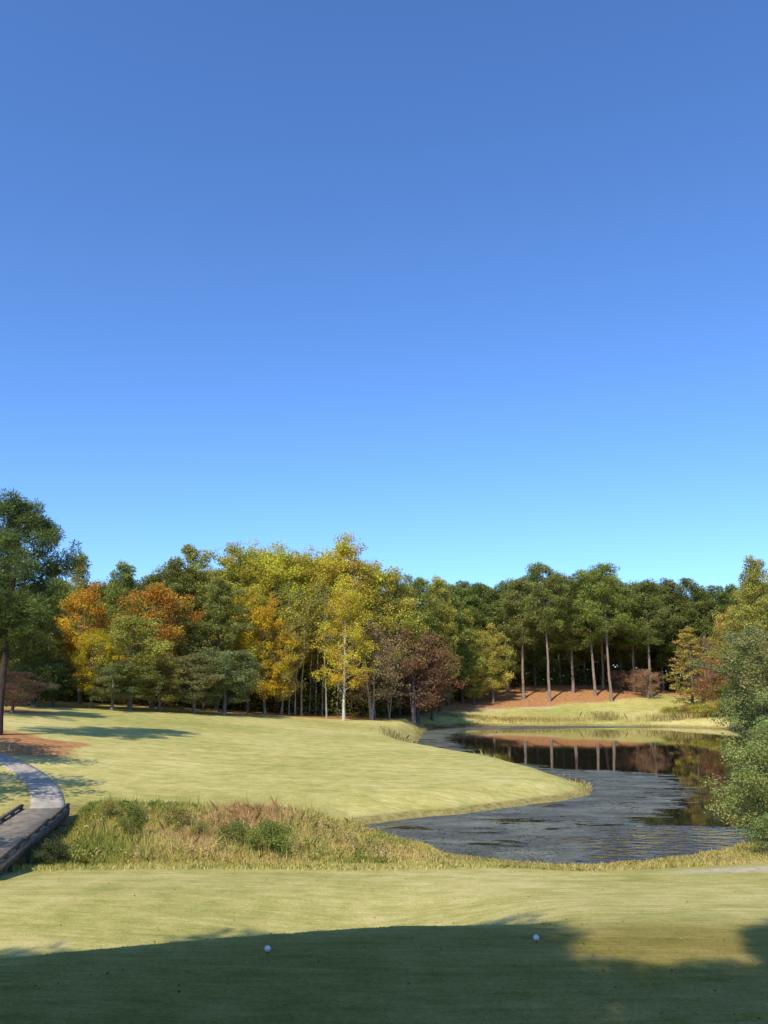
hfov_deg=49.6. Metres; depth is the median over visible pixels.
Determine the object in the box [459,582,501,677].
pine tree
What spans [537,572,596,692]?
pine tree
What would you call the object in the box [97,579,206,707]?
broadleaf tree
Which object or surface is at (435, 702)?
broadleaf tree
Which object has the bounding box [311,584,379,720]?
poplar tree
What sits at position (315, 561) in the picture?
poplar tree
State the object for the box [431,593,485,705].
pine tree
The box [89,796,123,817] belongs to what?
shrub
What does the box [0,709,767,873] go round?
bank grass
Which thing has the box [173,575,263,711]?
pine tree
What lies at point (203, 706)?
thin tree
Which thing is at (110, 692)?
broadleaf tree
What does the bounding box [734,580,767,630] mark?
pine tree
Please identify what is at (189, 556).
pine tree
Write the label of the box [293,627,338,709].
thin tree
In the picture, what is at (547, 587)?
pine tree
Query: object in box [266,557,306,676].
pine tree
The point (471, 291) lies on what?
sky
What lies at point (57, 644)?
pine tree
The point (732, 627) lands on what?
pine tree
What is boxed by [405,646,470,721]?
broadleaf tree
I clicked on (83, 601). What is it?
broadleaf tree
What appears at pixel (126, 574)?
pine tree
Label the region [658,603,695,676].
pine tree
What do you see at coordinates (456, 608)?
pine tree
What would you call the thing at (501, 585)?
pine tree
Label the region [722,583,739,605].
pine tree
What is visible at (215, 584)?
poplar tree
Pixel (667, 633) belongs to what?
pine tree
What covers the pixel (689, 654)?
cypress tree
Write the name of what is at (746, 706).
shrub
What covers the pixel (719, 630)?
broadleaf tree
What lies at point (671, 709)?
shrub
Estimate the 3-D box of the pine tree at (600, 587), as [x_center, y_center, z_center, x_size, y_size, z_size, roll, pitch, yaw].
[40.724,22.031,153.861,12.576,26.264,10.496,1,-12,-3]
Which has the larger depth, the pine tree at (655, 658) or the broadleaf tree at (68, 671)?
the pine tree at (655, 658)
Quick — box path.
[0,753,63,807]
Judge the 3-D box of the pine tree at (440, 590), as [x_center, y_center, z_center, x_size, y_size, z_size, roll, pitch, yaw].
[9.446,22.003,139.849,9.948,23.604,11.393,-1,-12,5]
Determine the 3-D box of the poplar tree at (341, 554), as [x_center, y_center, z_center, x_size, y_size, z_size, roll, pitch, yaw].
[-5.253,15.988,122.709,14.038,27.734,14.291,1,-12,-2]
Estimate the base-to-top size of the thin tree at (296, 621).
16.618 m
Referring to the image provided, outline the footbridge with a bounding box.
[0,803,69,873]
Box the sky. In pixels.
[0,0,767,679]
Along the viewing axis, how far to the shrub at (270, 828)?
28.36 m
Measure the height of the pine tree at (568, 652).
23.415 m
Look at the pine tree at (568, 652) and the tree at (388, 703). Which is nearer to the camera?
the tree at (388, 703)
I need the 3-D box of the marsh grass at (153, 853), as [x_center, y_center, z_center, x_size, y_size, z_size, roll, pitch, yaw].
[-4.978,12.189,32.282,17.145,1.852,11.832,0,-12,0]
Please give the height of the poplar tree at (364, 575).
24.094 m
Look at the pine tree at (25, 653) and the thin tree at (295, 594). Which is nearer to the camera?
the pine tree at (25, 653)
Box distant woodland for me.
[93,652,716,694]
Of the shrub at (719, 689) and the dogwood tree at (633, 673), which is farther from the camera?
the dogwood tree at (633, 673)
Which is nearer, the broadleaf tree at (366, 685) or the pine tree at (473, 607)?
the broadleaf tree at (366, 685)
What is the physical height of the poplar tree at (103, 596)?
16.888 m
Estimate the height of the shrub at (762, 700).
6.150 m
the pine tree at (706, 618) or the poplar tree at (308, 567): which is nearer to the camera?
the poplar tree at (308, 567)
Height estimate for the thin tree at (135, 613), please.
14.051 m
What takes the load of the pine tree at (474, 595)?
on the ground at (86, 754)
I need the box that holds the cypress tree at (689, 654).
[665,623,715,710]
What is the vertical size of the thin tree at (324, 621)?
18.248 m
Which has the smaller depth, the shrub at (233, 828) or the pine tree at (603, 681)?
the shrub at (233, 828)
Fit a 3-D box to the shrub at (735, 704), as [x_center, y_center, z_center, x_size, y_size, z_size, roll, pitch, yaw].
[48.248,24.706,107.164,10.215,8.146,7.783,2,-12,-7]
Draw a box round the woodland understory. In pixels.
[0,650,718,717]
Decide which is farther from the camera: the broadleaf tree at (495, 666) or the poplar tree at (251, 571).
the broadleaf tree at (495, 666)
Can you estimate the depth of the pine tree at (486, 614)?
173.17 m
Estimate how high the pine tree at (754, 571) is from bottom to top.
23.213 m
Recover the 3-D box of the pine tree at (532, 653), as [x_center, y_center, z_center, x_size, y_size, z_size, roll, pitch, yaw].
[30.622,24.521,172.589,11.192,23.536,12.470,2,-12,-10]
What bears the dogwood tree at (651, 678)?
on the ground at (86, 754)
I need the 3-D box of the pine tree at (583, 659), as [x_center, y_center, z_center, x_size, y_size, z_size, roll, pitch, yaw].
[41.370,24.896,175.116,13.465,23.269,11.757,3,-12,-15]
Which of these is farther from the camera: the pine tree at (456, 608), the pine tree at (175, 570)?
the pine tree at (456, 608)
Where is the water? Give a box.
[363,726,766,864]
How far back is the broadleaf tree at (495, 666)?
152.49 m
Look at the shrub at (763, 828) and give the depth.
30.32 m
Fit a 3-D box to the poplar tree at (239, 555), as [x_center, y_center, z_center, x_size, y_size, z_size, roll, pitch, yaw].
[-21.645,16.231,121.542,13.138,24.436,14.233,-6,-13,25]
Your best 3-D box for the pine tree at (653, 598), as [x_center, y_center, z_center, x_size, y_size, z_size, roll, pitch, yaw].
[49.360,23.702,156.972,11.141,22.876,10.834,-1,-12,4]
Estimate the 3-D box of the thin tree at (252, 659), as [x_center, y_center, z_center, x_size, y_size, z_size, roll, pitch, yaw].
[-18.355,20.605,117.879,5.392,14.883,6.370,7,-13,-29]
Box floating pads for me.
[372,729,718,862]
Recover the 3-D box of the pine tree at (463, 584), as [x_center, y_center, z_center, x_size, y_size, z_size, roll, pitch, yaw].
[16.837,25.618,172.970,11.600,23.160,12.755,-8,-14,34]
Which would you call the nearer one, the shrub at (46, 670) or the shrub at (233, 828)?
the shrub at (233, 828)
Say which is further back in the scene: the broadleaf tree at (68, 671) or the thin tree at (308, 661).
the thin tree at (308, 661)
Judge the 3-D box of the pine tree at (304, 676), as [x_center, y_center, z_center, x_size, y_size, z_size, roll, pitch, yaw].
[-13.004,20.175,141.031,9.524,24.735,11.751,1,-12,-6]
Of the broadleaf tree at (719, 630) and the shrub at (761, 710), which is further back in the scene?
the broadleaf tree at (719, 630)
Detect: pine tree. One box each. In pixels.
[0,487,89,734]
[0,557,18,644]
[0,570,53,659]
[0,613,71,677]
[7,600,94,699]
[54,554,100,659]
[93,559,146,691]
[123,572,181,688]
[135,555,208,691]
[161,543,227,684]
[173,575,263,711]
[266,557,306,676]
[293,562,327,693]
[300,556,361,692]
[354,573,385,683]
[391,574,445,712]
[393,584,433,674]
[419,576,468,711]
[419,579,465,652]
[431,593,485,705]
[437,583,472,634]
[447,609,489,703]
[455,580,485,658]
[455,587,496,689]
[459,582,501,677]
[464,588,503,687]
[468,583,504,677]
[480,580,540,690]
[492,575,547,698]
[499,584,539,683]
[511,561,569,701]
[511,575,556,685]
[536,577,580,684]
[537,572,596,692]
[550,578,612,684]
[551,580,598,670]
[561,569,616,695]
[570,573,626,688]
[572,561,636,701]
[580,599,612,673]
[589,582,647,685]
[595,593,627,671]
[610,586,661,691]
[614,582,663,684]
[616,578,678,697]
[634,592,670,681]
[642,581,680,690]
[647,577,705,690]
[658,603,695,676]
[662,577,713,667]
[681,594,719,673]
[685,585,723,648]
[689,585,717,670]
[699,590,740,661]
[707,592,742,649]
[716,579,767,680]
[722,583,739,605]
[726,554,767,675]
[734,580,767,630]
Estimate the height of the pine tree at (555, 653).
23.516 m
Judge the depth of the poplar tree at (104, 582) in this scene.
125.88 m
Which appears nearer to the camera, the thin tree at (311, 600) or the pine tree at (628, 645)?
the thin tree at (311, 600)
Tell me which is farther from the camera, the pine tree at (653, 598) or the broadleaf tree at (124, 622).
the pine tree at (653, 598)
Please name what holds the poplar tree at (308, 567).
on the ground at (86, 754)
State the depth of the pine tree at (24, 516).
56.69 m
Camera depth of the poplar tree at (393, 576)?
123.43 m
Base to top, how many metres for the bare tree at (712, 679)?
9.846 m
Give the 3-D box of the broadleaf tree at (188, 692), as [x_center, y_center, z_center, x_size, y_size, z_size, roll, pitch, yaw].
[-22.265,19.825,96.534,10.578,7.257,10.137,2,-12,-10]
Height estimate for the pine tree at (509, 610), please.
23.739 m
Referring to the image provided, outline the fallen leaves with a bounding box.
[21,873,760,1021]
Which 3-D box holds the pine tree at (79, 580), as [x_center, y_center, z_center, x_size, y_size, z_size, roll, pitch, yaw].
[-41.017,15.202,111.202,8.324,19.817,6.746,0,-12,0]
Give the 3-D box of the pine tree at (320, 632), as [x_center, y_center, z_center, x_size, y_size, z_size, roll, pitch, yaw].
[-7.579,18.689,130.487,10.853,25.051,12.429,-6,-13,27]
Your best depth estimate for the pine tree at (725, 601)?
160.34 m
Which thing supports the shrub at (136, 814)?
on the ground at (86, 754)
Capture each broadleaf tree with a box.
[32,658,89,705]
[51,580,125,703]
[69,628,127,707]
[82,658,163,709]
[84,613,176,709]
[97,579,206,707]
[122,651,194,711]
[144,652,237,713]
[176,646,264,714]
[236,596,300,714]
[257,620,306,714]
[323,617,420,719]
[388,635,466,724]
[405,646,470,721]
[459,666,496,704]
[463,622,516,702]
[684,624,767,714]
[703,642,739,696]
[707,605,741,680]
[720,629,767,715]
[736,630,767,702]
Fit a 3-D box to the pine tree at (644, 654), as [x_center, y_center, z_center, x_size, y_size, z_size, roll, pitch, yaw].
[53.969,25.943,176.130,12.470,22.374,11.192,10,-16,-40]
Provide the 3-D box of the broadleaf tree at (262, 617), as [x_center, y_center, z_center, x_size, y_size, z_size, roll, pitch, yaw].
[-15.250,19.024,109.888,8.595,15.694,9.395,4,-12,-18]
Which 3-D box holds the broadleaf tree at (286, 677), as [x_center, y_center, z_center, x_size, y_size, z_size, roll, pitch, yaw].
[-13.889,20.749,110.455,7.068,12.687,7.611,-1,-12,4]
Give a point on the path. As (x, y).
(44, 790)
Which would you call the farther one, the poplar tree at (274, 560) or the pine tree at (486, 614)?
the pine tree at (486, 614)
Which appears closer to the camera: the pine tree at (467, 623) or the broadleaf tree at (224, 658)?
the broadleaf tree at (224, 658)
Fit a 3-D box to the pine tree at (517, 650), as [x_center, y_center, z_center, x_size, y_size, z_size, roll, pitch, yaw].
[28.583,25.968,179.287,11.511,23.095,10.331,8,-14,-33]
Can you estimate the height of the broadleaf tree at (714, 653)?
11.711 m
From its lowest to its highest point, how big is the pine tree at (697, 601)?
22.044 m
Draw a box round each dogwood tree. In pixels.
[4,671,59,712]
[598,670,637,690]
[623,667,663,695]
[630,668,666,698]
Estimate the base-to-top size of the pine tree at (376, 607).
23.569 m
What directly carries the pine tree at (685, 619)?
on the ground at (86, 754)
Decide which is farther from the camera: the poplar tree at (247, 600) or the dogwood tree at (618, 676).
the dogwood tree at (618, 676)
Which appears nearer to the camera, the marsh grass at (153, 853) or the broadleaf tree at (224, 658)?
the marsh grass at (153, 853)
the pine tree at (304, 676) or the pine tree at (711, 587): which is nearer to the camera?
the pine tree at (304, 676)
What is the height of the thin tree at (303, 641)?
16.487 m
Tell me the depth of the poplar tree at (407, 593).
126.94 m
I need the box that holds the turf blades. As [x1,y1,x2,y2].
[0,868,767,1023]
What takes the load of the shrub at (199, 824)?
on the ground at (86, 754)
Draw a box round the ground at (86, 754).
[0,680,767,1023]
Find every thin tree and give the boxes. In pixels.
[114,598,154,656]
[191,593,224,708]
[234,603,275,709]
[272,578,305,714]
[275,594,314,715]
[287,595,320,715]
[292,587,322,714]
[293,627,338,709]
[302,583,333,714]
[309,584,341,718]
[311,601,342,715]
[321,615,354,715]
[360,607,393,717]
[396,620,429,681]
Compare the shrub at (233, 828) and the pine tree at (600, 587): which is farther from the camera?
the pine tree at (600, 587)
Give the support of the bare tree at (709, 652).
on the ground at (86, 754)
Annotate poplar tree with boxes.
[37,584,122,681]
[52,579,110,659]
[71,578,135,685]
[110,580,180,691]
[146,572,209,682]
[190,564,238,668]
[200,540,275,684]
[216,537,282,699]
[217,583,283,711]
[227,540,320,710]
[242,550,337,704]
[267,545,350,711]
[304,530,396,714]
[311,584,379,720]
[312,556,406,714]
[349,557,430,716]
[361,576,429,715]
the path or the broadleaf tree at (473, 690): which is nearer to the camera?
the path
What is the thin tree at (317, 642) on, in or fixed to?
on the ground at (86, 754)
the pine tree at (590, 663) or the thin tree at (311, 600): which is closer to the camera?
the thin tree at (311, 600)
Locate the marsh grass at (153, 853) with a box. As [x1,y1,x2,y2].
[25,788,481,868]
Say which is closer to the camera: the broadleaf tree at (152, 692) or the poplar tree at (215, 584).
the broadleaf tree at (152, 692)
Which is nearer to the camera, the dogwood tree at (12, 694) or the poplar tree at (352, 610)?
the dogwood tree at (12, 694)
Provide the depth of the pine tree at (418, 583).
132.68 m
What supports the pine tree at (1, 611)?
on the ground at (86, 754)
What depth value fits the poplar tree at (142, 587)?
116.21 m
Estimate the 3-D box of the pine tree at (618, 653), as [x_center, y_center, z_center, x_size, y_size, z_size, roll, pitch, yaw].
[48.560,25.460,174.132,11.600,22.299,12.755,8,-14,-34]
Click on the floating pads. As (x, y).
(529, 835)
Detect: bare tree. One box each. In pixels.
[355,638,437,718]
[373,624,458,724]
[677,632,722,702]
[690,655,729,701]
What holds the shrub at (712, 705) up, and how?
on the ground at (86, 754)
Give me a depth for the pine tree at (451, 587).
157.38 m
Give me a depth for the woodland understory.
120.77 m
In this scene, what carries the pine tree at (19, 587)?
on the ground at (86, 754)
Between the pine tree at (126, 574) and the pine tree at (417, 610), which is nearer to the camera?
the pine tree at (126, 574)
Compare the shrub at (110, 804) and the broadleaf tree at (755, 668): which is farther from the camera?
the broadleaf tree at (755, 668)
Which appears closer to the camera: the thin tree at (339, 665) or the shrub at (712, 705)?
the thin tree at (339, 665)
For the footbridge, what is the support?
on the ground at (86, 754)
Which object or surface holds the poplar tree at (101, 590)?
on the ground at (86, 754)
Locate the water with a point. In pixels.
(585, 831)
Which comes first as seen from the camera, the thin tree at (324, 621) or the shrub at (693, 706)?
the thin tree at (324, 621)
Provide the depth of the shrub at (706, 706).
132.34 m
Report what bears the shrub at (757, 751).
on the ground at (86, 754)
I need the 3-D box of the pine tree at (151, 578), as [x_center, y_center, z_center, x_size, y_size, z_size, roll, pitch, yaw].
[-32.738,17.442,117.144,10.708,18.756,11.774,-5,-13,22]
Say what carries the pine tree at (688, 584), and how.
on the ground at (86, 754)
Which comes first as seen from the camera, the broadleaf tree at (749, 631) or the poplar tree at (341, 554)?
the broadleaf tree at (749, 631)
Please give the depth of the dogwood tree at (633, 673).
156.28 m
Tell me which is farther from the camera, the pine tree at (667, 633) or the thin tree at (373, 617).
the pine tree at (667, 633)
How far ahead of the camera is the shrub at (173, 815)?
33.56 m
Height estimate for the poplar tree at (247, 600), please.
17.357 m
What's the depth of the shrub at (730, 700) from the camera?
117.84 m
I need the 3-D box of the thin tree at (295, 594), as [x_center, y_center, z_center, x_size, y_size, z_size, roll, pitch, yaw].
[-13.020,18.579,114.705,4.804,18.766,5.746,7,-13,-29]
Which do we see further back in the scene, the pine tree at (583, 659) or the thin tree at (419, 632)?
the pine tree at (583, 659)
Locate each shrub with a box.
[5,662,69,706]
[24,838,77,863]
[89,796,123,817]
[113,799,148,836]
[154,802,194,828]
[182,818,215,839]
[214,816,260,845]
[234,814,298,857]
[656,705,678,716]
[667,704,694,715]
[687,703,709,716]
[694,716,767,831]
[697,701,721,716]
[703,682,732,708]
[705,699,727,716]
[706,689,767,792]
[718,675,747,723]
[718,676,762,732]
[723,678,763,735]
[730,812,767,853]
[736,688,767,727]
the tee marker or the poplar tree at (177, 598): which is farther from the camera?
the poplar tree at (177, 598)
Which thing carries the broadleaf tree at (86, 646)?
on the ground at (86, 754)
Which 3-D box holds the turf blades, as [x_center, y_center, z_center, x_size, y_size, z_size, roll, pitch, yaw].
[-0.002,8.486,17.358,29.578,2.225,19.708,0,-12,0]
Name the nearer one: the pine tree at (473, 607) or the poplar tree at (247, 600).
the poplar tree at (247, 600)
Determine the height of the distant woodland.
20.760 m
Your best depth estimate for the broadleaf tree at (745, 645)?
89.62 m
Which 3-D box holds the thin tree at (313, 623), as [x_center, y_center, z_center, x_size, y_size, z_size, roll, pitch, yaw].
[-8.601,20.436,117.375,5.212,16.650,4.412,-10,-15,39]
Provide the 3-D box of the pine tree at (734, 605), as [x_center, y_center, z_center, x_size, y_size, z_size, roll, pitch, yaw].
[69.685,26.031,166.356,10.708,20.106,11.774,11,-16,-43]
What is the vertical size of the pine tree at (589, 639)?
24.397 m
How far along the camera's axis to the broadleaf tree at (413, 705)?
119.55 m
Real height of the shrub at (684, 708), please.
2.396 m
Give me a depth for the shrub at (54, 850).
27.25 m
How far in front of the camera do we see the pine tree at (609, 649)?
181.85 m
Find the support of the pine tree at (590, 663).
on the ground at (86, 754)

